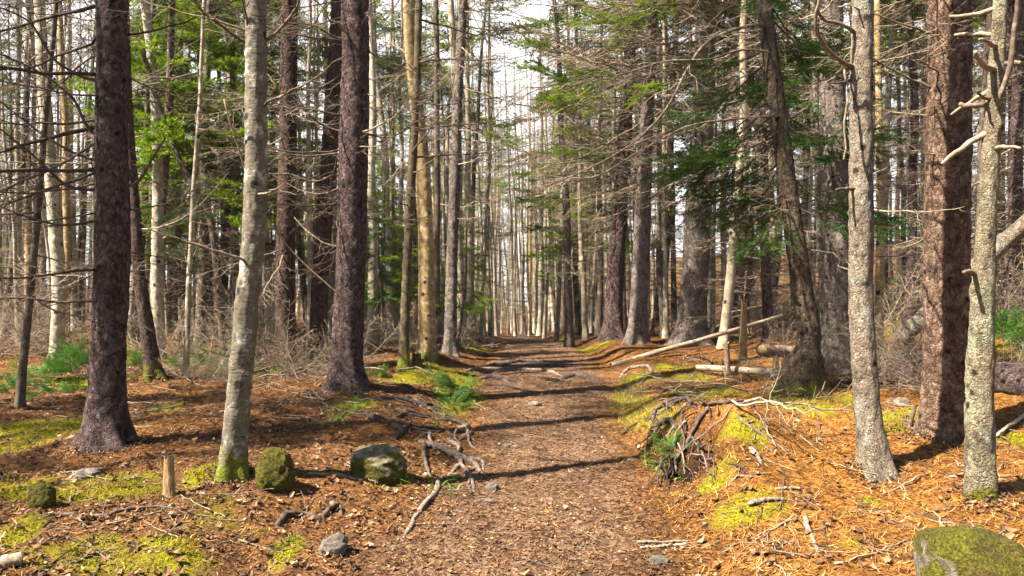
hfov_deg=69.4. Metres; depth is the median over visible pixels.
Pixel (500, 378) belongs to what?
tree root
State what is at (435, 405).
tree root
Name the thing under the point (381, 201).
bare tree
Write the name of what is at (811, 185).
bare tree
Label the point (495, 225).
bare tree
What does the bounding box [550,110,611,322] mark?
spruce tree
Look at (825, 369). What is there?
fallen limb
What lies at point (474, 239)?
bare tree
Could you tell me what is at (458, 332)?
bare shrub
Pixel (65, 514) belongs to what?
fallen branch
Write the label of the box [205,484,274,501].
fallen twig
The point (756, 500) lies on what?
fallen branch
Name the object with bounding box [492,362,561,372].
tree root
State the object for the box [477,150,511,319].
bare tree
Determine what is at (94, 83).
bare tree
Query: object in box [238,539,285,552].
fallen twig
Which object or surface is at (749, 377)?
fallen limb
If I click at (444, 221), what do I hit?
bare tree
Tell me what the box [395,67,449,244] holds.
bare tree
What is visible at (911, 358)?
brush pile
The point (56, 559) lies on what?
fallen twig
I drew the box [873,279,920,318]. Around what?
bare shrub
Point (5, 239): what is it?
fir tree
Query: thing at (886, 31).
spruce tree
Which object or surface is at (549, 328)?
bare tree
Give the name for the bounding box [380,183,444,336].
fir tree
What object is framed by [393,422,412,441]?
broken branch
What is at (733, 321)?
spruce tree
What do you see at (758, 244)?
spruce tree
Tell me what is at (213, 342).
bare shrub
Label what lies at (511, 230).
bare tree
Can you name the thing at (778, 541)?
fallen twig
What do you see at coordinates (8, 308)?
bare shrub
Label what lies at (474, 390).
tree root
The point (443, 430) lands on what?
tree root
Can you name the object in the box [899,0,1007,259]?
spruce tree
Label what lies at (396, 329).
bare shrub
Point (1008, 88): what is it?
spruce tree
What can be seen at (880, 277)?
young tree
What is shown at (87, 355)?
fir seedling
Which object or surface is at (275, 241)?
fir tree
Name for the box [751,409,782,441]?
fallen twig
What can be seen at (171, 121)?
fir tree
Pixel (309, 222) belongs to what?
bare tree
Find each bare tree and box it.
[0,0,79,343]
[0,0,93,337]
[0,1,95,330]
[0,2,37,320]
[0,3,94,328]
[0,10,34,319]
[0,11,48,205]
[0,12,37,325]
[0,17,12,221]
[0,24,87,281]
[0,28,49,305]
[0,58,30,105]
[0,74,36,319]
[1,0,93,337]
[1,0,95,316]
[2,0,93,316]
[2,2,83,325]
[2,3,93,291]
[20,0,94,324]
[29,77,85,289]
[32,0,150,313]
[34,1,95,302]
[40,2,94,305]
[47,2,95,326]
[53,0,94,305]
[53,2,138,297]
[73,6,214,148]
[73,16,92,283]
[76,58,95,303]
[76,113,90,303]
[77,96,94,318]
[90,3,184,331]
[131,2,188,310]
[137,5,215,334]
[145,0,244,340]
[150,2,303,332]
[164,1,241,332]
[183,45,243,302]
[213,0,306,336]
[218,3,303,339]
[220,4,299,329]
[220,28,306,333]
[228,110,241,319]
[236,14,319,331]
[240,0,395,306]
[240,11,329,286]
[267,0,373,339]
[267,95,274,268]
[268,3,322,329]
[273,59,323,301]
[276,75,321,255]
[296,104,313,316]
[297,2,397,334]
[299,0,339,332]
[299,11,388,277]
[300,3,426,332]
[308,7,426,333]
[316,0,487,332]
[329,23,406,288]
[365,0,456,334]
[375,0,449,283]
[375,0,450,306]
[375,0,473,327]
[375,31,413,324]
[376,26,462,331]
[377,0,477,240]
[377,8,449,304]
[378,4,413,330]
[379,12,478,320]
[385,2,450,314]
[386,2,450,324]
[386,6,482,245]
[388,5,441,307]
[391,0,510,345]
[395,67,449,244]
[397,0,518,253]
[399,49,486,196]
[404,43,450,281]
[424,0,511,335]
[425,5,495,332]
[426,1,519,340]
[427,0,496,296]
[429,0,515,340]
[430,96,464,290]
[430,103,487,316]
[432,131,485,305]
[433,106,481,304]
[439,0,542,319]
[440,2,545,336]
[440,24,500,329]
[445,0,528,336]
[446,0,518,335]
[471,44,514,333]
[471,62,550,335]
[471,143,519,320]
[474,23,530,318]
[475,82,524,324]
[475,111,507,318]
[475,121,500,293]
[475,142,504,323]
[475,178,516,318]
[476,183,509,324]
[477,116,496,330]
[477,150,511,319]
[479,31,538,334]
[482,52,525,334]
[492,6,554,335]
[493,84,539,333]
[496,136,517,318]
[496,144,528,328]
[496,195,506,327]
[498,11,563,332]
[499,97,526,318]
[499,123,525,331]
[499,136,516,297]
[500,46,561,335]
[500,107,556,333]
[500,172,518,332]
[501,73,536,330]
[503,174,517,311]
[506,87,532,324]
[511,130,538,331]
[512,84,538,319]
[513,35,595,332]
[517,217,538,312]
[521,31,603,318]
[522,110,562,328]
[523,32,564,331]
[524,126,544,324]
[525,115,561,331]
[527,32,584,316]
[528,35,634,317]
[537,0,606,314]
[538,0,608,309]
[538,3,605,315]
[549,30,596,318]
[551,33,608,317]
[561,10,604,319]
[562,0,643,332]
[575,143,607,316]
[582,21,687,302]
[585,121,606,323]
[588,25,625,314]
[594,42,675,316]
[595,23,651,318]
[649,191,680,311]
[650,162,677,317]
[716,75,761,304]
[736,0,817,305]
[742,4,849,324]
[779,4,847,295]
[873,0,926,320]
[874,36,920,291]
[883,24,925,216]
[973,7,1005,68]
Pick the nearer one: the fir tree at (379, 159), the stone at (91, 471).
the stone at (91, 471)
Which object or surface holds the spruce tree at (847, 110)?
on the ground at (600, 406)
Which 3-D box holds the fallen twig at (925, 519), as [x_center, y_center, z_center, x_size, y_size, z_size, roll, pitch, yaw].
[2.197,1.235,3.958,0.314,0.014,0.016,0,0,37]
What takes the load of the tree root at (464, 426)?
on the ground at (600, 406)
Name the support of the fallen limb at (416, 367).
on the dry grass at (635, 397)
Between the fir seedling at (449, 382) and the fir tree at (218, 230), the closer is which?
the fir seedling at (449, 382)
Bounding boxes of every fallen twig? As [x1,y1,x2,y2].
[0,473,29,488]
[23,541,83,571]
[26,523,99,540]
[32,419,55,437]
[57,534,118,554]
[59,542,135,565]
[60,470,111,481]
[61,554,116,560]
[72,542,120,567]
[83,549,107,575]
[88,476,143,488]
[88,488,131,511]
[103,450,171,469]
[106,501,189,524]
[127,401,185,403]
[128,404,201,409]
[129,405,180,412]
[132,454,175,464]
[144,521,178,537]
[149,504,246,521]
[158,503,206,539]
[162,501,216,519]
[170,385,212,388]
[181,495,225,517]
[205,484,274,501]
[207,528,248,548]
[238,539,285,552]
[250,405,280,416]
[253,473,332,500]
[282,527,306,541]
[300,395,358,402]
[301,491,312,523]
[326,406,363,413]
[420,521,457,527]
[489,531,532,533]
[522,557,560,568]
[558,542,608,552]
[645,403,683,421]
[671,404,733,457]
[681,385,721,391]
[684,538,719,547]
[715,518,797,554]
[743,497,761,529]
[744,533,808,557]
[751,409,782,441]
[761,539,850,556]
[762,418,776,446]
[774,558,786,575]
[776,462,797,509]
[777,489,809,504]
[783,493,814,528]
[784,521,839,568]
[785,490,821,507]
[797,422,829,441]
[823,507,870,537]
[826,461,877,474]
[832,508,880,518]
[834,538,908,563]
[849,509,899,514]
[860,542,912,556]
[875,511,918,530]
[883,473,928,493]
[890,513,953,523]
[913,511,1002,527]
[919,501,957,514]
[932,507,943,525]
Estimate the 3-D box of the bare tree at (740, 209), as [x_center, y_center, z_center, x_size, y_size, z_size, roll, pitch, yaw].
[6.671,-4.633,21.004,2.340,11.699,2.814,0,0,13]
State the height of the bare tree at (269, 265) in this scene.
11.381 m
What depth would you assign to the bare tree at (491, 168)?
30.71 m
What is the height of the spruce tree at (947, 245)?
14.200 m
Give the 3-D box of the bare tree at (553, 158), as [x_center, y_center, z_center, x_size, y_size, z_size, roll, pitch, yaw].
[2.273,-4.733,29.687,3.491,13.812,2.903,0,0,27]
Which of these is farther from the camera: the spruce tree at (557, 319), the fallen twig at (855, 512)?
the spruce tree at (557, 319)
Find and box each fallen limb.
[223,353,303,378]
[260,363,322,377]
[302,337,391,376]
[398,343,455,383]
[611,368,712,387]
[616,376,698,398]
[651,352,768,399]
[665,331,712,373]
[670,348,751,383]
[716,356,775,382]
[731,358,825,453]
[744,383,908,441]
[750,381,790,405]
[759,354,849,375]
[896,393,1023,406]
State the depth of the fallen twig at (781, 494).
4.36 m
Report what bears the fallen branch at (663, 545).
on the ground at (600, 406)
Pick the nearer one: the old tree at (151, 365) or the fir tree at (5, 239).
the old tree at (151, 365)
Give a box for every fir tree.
[0,138,24,275]
[2,162,24,284]
[63,0,278,327]
[76,0,238,334]
[76,0,238,341]
[85,194,91,272]
[86,185,91,312]
[131,0,297,347]
[131,1,304,337]
[134,16,230,329]
[137,29,239,331]
[161,0,301,335]
[184,16,304,327]
[191,8,319,301]
[197,202,230,305]
[221,0,380,313]
[235,13,321,279]
[268,142,297,282]
[274,83,336,317]
[312,12,406,265]
[364,119,416,338]
[364,170,417,344]
[375,102,408,272]
[375,121,384,273]
[375,140,398,326]
[377,193,415,333]
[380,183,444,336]
[412,235,445,337]
[430,143,449,250]
[435,189,498,348]
[502,244,511,310]
[514,2,631,334]
[533,68,597,333]
[539,0,661,335]
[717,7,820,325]
[799,0,968,484]
[941,0,1023,502]
[971,53,1023,295]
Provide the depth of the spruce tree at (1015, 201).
10.84 m
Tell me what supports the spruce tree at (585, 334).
on the ground at (600, 406)
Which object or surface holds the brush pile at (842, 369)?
on the ground at (600, 406)
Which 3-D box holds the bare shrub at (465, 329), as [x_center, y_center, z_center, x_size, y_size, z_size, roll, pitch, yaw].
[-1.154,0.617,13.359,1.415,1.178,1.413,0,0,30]
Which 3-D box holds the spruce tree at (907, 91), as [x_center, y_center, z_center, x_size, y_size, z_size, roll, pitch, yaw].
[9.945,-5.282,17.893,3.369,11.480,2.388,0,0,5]
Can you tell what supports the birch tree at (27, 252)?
on the ground at (600, 406)
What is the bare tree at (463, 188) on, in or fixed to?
on the ground at (600, 406)
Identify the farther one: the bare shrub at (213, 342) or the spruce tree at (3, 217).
the spruce tree at (3, 217)
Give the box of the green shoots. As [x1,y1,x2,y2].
[328,380,686,493]
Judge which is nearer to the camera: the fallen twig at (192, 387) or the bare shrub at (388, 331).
the fallen twig at (192, 387)
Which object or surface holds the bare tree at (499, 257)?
on the ground at (600, 406)
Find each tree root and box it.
[275,501,343,526]
[362,412,407,431]
[376,395,439,413]
[384,382,434,408]
[392,412,431,417]
[399,426,441,432]
[403,408,429,416]
[406,395,437,410]
[408,426,440,430]
[419,431,431,440]
[425,402,456,418]
[435,417,473,441]
[435,429,459,437]
[447,427,460,443]
[452,392,488,409]
[454,386,490,393]
[458,424,474,440]
[460,433,475,448]
[464,366,561,376]
[472,498,502,503]
[477,373,511,384]
[478,358,566,366]
[483,383,546,392]
[486,377,517,382]
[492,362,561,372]
[498,364,516,366]
[536,376,552,378]
[544,378,565,381]
[552,359,580,361]
[554,364,579,366]
[560,372,601,380]
[562,363,585,366]
[579,390,611,394]
[619,364,660,377]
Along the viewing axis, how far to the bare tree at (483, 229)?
34.78 m
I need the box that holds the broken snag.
[737,300,747,360]
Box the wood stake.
[162,449,175,497]
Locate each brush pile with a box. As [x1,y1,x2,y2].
[154,319,231,383]
[161,328,198,371]
[165,343,215,383]
[180,354,226,382]
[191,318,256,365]
[200,355,267,386]
[210,323,269,364]
[212,343,253,382]
[259,314,326,384]
[264,312,305,369]
[272,313,317,364]
[275,335,328,379]
[304,344,391,382]
[304,345,369,372]
[308,318,331,376]
[730,299,889,398]
[734,313,796,357]
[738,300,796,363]
[820,314,908,394]
[821,276,907,379]
[830,315,922,391]
[837,303,920,391]
[846,276,922,395]
[847,310,922,361]
[875,327,922,359]
[920,337,1023,361]
[996,339,1023,362]
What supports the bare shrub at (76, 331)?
on the ground at (600, 406)
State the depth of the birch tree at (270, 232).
17.74 m
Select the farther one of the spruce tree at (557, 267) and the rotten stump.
the spruce tree at (557, 267)
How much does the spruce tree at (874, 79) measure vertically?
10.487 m
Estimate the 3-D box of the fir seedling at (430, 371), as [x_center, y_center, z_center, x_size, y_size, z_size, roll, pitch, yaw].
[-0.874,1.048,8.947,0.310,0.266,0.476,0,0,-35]
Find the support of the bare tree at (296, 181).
on the ground at (600, 406)
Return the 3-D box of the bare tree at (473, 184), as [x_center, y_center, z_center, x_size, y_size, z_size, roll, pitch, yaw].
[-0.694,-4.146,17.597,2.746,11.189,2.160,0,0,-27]
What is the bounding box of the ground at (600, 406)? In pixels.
[0,244,1023,575]
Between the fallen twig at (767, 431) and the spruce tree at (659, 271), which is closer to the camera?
the fallen twig at (767, 431)
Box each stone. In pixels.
[27,482,56,508]
[73,467,104,480]
[255,447,294,492]
[318,534,348,556]
[486,482,498,490]
[501,444,509,448]
[528,401,541,405]
[623,457,637,460]
[649,555,669,564]
[891,397,909,406]
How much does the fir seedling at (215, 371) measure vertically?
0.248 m
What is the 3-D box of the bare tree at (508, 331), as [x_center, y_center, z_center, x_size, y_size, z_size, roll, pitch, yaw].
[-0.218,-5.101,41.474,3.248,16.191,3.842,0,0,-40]
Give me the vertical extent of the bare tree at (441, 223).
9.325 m
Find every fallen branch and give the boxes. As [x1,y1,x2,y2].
[37,502,199,517]
[391,475,441,550]
[637,540,688,543]
[640,542,686,548]
[748,497,783,505]
[774,486,800,489]
[803,515,821,553]
[947,472,963,478]
[996,413,1023,436]
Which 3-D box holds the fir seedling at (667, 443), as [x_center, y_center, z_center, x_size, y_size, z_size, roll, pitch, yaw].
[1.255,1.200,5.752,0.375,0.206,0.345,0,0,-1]
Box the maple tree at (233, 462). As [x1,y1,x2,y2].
[101,0,348,483]
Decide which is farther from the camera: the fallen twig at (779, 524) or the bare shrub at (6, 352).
the bare shrub at (6, 352)
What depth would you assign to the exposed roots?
5.70 m
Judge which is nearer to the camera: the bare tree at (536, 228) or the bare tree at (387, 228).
the bare tree at (387, 228)
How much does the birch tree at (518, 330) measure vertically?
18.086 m
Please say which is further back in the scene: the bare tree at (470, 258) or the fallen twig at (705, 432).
the bare tree at (470, 258)
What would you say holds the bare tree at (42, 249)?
on the ground at (600, 406)
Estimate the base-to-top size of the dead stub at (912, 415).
0.177 m
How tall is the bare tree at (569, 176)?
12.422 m
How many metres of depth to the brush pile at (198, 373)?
8.59 m
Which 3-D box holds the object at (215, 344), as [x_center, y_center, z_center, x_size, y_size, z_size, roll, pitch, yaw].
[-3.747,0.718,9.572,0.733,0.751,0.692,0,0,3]
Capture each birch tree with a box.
[0,5,81,327]
[0,13,52,218]
[1,0,94,330]
[3,111,37,292]
[4,2,137,344]
[4,7,91,310]
[12,0,129,358]
[12,0,219,336]
[65,0,212,358]
[70,44,142,200]
[189,11,242,327]
[210,4,313,328]
[298,0,382,313]
[298,2,337,254]
[314,0,442,344]
[373,0,457,360]
[431,0,518,245]
[432,0,515,250]
[432,82,442,229]
[440,14,504,275]
[475,27,504,331]
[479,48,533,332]
[480,95,510,330]
[483,55,538,333]
[498,27,565,331]
[499,150,537,331]
[509,48,556,334]
[517,80,557,326]
[519,147,543,329]
[519,186,538,320]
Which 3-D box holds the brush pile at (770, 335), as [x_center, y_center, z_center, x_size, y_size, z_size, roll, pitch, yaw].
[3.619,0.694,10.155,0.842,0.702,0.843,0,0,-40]
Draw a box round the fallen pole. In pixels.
[610,314,782,366]
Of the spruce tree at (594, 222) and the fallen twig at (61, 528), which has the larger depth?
the spruce tree at (594, 222)
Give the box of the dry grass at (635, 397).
[309,369,687,487]
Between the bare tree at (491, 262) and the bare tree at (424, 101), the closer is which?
the bare tree at (424, 101)
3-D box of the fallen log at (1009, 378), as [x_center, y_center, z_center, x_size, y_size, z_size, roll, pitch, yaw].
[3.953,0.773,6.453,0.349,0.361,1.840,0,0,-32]
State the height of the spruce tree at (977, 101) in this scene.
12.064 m
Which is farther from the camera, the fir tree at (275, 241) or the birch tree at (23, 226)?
the birch tree at (23, 226)
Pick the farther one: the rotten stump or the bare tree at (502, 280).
the bare tree at (502, 280)
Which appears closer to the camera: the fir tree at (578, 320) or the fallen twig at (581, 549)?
the fallen twig at (581, 549)
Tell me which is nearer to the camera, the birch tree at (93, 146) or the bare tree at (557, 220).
the birch tree at (93, 146)
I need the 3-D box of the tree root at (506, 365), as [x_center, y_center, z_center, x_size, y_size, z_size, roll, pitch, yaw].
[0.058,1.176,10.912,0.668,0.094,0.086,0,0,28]
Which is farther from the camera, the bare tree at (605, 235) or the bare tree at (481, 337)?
the bare tree at (605, 235)
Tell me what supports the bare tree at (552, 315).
on the ground at (600, 406)
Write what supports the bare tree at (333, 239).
on the ground at (600, 406)
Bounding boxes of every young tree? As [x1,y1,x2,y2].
[0,0,157,408]
[129,0,307,378]
[369,0,501,348]
[369,0,548,370]
[756,1,835,342]
[874,0,884,358]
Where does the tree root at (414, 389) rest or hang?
on the ground at (600, 406)
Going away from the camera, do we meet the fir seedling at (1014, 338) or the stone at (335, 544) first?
the stone at (335, 544)
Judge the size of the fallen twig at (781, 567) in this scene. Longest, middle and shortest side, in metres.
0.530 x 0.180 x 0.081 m
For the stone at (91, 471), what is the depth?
4.77 m
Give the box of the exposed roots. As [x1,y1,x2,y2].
[418,439,484,492]
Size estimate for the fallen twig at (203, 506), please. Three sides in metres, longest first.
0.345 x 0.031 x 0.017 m
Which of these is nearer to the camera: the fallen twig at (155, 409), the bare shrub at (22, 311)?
the fallen twig at (155, 409)
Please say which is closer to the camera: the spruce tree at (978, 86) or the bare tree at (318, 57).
the bare tree at (318, 57)
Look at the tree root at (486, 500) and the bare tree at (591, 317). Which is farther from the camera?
the bare tree at (591, 317)
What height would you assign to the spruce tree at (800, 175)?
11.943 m
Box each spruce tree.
[0,0,244,454]
[0,80,36,279]
[0,106,23,289]
[1,114,31,270]
[76,137,93,291]
[161,0,395,373]
[174,0,455,395]
[237,0,444,368]
[423,0,581,357]
[471,0,631,346]
[478,0,734,344]
[485,0,644,340]
[489,0,658,341]
[505,36,606,338]
[521,1,605,340]
[528,0,922,396]
[540,0,800,347]
[543,157,562,315]
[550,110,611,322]
[551,0,695,283]
[552,27,655,282]
[557,25,634,332]
[580,0,692,336]
[582,23,656,290]
[594,47,668,324]
[596,33,662,333]
[597,0,720,337]
[603,12,693,328]
[616,0,734,334]
[617,13,720,332]
[626,122,656,296]
[632,0,849,348]
[633,158,680,314]
[642,3,760,313]
[645,0,782,312]
[660,3,756,326]
[660,18,728,277]
[666,0,756,334]
[675,0,819,342]
[685,21,783,303]
[694,1,849,334]
[700,0,924,372]
[708,22,819,324]
[711,5,795,324]
[714,0,787,326]
[718,0,818,316]
[744,2,819,310]
[752,24,802,302]
[766,0,886,254]
[768,15,820,285]
[776,0,888,316]
[778,0,915,243]
[782,106,848,281]
[790,0,979,444]
[792,0,924,289]
[793,0,874,247]
[795,97,819,274]
[844,5,908,305]
[844,31,919,254]
[845,0,979,309]
[846,44,904,194]
[847,28,924,296]
[848,0,1001,323]
[848,18,924,242]
[873,2,924,307]
[873,2,1023,232]
[873,31,920,277]
[874,0,1006,285]
[874,45,919,281]
[882,26,921,260]
[884,2,976,196]
[886,0,1023,316]
[893,0,1023,320]
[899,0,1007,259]
[899,0,1023,312]
[904,11,1006,245]
[917,0,1023,228]
[917,24,1005,256]
[972,11,1023,220]
[972,19,1023,287]
[972,21,1023,289]
[973,1,1023,225]
[973,19,1007,178]
[973,37,1007,275]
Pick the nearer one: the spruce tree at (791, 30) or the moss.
the moss
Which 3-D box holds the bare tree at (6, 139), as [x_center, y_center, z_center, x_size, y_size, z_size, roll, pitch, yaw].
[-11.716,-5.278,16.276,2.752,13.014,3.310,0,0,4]
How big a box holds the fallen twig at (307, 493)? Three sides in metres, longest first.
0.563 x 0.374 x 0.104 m
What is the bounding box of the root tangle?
[622,386,790,498]
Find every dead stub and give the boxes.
[724,342,731,375]
[771,355,778,376]
[904,403,917,428]
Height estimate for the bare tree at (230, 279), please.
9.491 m
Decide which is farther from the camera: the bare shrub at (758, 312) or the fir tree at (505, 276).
the fir tree at (505, 276)
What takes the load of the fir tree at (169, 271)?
on the ground at (600, 406)
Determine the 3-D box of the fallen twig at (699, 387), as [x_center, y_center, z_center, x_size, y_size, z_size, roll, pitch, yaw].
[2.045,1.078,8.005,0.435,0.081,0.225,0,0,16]
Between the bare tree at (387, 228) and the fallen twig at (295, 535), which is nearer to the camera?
the fallen twig at (295, 535)
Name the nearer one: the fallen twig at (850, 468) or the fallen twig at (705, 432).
the fallen twig at (850, 468)
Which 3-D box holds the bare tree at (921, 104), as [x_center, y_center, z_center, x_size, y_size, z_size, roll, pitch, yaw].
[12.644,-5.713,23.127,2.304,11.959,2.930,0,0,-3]
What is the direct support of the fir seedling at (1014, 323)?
on the ground at (600, 406)
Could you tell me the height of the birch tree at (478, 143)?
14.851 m
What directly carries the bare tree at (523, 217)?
on the ground at (600, 406)
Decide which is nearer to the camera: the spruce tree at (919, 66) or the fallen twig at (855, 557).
the fallen twig at (855, 557)
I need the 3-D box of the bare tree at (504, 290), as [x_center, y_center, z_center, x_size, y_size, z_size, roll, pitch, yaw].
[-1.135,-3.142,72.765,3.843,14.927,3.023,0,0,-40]
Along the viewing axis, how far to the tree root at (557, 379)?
9.63 m
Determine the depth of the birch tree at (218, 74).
18.31 m
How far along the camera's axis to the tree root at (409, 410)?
7.20 m
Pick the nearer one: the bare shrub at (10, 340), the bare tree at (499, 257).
the bare shrub at (10, 340)
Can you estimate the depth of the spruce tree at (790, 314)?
18.60 m
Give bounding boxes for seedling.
[0,371,40,399]
[1,352,73,385]
[16,329,89,384]
[32,375,86,394]
[54,340,134,373]
[126,343,173,379]
[162,349,214,369]
[180,336,230,362]
[204,362,227,378]
[253,360,280,374]
[366,366,387,377]
[376,364,388,378]
[424,365,446,385]
[436,369,478,397]
[438,388,474,406]
[651,426,694,456]
[994,298,1023,349]
[995,312,1023,361]
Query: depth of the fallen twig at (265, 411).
6.62 m
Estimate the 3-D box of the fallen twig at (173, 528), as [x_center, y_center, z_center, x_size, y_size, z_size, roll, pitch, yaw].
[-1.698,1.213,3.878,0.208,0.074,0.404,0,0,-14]
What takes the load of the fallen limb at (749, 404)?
on the ground at (600, 406)
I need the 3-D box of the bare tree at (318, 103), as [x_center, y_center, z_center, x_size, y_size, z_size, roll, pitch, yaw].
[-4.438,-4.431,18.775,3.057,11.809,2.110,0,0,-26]
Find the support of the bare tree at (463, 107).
on the ground at (600, 406)
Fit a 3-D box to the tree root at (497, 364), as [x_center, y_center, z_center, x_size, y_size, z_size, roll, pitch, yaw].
[0.064,1.155,11.230,1.581,0.134,0.454,0,0,-30]
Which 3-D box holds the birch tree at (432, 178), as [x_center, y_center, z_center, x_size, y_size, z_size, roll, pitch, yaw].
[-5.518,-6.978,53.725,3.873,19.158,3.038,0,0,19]
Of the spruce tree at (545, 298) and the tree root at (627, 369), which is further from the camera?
the spruce tree at (545, 298)
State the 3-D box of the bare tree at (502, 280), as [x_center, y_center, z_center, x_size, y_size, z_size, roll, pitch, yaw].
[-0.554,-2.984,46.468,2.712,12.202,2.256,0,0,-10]
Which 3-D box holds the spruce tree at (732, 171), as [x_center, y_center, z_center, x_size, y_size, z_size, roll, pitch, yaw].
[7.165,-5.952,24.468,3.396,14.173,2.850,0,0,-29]
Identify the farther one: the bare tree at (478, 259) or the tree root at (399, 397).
the bare tree at (478, 259)
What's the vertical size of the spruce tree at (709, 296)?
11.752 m
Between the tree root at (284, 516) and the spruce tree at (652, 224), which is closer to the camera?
the tree root at (284, 516)
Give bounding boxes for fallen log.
[0,551,23,568]
[695,364,778,374]
[756,343,794,357]
[877,360,1023,395]
[879,352,921,361]
[893,214,1023,344]
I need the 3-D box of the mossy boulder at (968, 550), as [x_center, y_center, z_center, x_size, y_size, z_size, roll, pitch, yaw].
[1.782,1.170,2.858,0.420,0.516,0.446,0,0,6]
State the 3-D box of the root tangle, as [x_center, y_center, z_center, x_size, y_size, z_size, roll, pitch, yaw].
[1.516,1.121,6.352,1.114,0.606,3.918,0,0,3]
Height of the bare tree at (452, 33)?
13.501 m
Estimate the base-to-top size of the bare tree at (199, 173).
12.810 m
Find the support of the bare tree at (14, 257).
on the ground at (600, 406)
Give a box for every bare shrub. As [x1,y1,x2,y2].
[0,242,83,354]
[0,255,48,352]
[0,261,90,354]
[0,283,91,352]
[0,303,77,360]
[1,248,133,349]
[1,276,89,355]
[89,275,194,354]
[126,289,216,371]
[127,266,299,368]
[127,308,207,354]
[128,271,299,355]
[170,309,272,363]
[174,234,316,376]
[183,269,309,352]
[193,250,384,365]
[253,317,367,382]
[272,287,387,360]
[327,297,443,354]
[363,300,398,337]
[363,307,392,350]
[366,314,417,340]
[375,312,442,344]
[376,302,440,340]
[379,298,439,350]
[384,303,440,350]
[410,297,493,347]
[412,274,507,349]
[694,265,795,342]
[732,289,796,341]
[737,279,819,318]
[771,282,816,326]
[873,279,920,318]
[874,242,922,338]
[884,289,921,344]
[995,225,1023,327]
[995,252,1023,326]
[996,275,1023,332]
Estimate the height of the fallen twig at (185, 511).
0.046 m
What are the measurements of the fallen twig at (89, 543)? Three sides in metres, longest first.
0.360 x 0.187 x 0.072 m
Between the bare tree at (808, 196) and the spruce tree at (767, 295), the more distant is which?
the bare tree at (808, 196)
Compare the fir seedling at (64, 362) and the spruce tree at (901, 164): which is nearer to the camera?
the fir seedling at (64, 362)
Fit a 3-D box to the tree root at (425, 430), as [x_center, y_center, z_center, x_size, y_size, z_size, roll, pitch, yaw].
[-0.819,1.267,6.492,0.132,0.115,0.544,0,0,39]
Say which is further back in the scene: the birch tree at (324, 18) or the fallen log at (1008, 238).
the birch tree at (324, 18)
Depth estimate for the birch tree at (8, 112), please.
21.91 m
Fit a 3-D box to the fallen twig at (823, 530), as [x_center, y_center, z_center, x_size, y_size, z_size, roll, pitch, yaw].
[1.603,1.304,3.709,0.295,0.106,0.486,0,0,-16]
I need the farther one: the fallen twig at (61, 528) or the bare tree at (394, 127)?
the bare tree at (394, 127)
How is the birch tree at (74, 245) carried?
on the ground at (600, 406)
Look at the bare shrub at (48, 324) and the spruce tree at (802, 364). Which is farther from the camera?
the bare shrub at (48, 324)
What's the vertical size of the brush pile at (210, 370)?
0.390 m
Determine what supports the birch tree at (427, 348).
on the ground at (600, 406)
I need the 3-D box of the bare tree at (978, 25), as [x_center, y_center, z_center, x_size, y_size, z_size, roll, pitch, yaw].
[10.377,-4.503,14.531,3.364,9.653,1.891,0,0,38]
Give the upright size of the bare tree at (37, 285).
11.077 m
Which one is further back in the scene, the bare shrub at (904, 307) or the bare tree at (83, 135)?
the bare tree at (83, 135)
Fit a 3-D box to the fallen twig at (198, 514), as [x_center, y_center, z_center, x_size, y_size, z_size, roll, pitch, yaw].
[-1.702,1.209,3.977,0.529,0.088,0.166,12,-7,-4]
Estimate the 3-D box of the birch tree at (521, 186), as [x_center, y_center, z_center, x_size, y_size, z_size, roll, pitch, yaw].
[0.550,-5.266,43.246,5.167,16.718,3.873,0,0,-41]
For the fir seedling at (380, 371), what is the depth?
8.72 m
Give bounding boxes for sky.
[0,0,1023,306]
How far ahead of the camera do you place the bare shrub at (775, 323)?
12.20 m
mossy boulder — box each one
[350,443,406,484]
[913,525,1023,575]
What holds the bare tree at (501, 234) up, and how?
on the ground at (600, 406)
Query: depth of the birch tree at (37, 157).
20.10 m
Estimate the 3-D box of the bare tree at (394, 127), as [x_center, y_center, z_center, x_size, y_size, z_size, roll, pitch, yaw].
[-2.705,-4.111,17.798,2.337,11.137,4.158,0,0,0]
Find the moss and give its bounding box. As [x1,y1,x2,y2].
[0,323,1023,575]
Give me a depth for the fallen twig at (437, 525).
4.35 m
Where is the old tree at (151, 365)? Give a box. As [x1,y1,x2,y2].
[0,0,240,381]
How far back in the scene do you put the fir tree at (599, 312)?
17.09 m
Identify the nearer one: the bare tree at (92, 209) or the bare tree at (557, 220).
the bare tree at (92, 209)
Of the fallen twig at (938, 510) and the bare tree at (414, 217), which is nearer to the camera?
the fallen twig at (938, 510)
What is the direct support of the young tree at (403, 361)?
on the ground at (600, 406)
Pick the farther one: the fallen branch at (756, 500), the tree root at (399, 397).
the tree root at (399, 397)
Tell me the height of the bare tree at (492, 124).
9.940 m
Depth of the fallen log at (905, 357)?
7.88 m
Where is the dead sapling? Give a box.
[130,27,240,367]
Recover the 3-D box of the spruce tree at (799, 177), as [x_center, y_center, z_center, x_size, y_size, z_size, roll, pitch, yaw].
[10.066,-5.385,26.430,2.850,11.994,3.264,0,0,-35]
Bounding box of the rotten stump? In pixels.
[411,352,424,366]

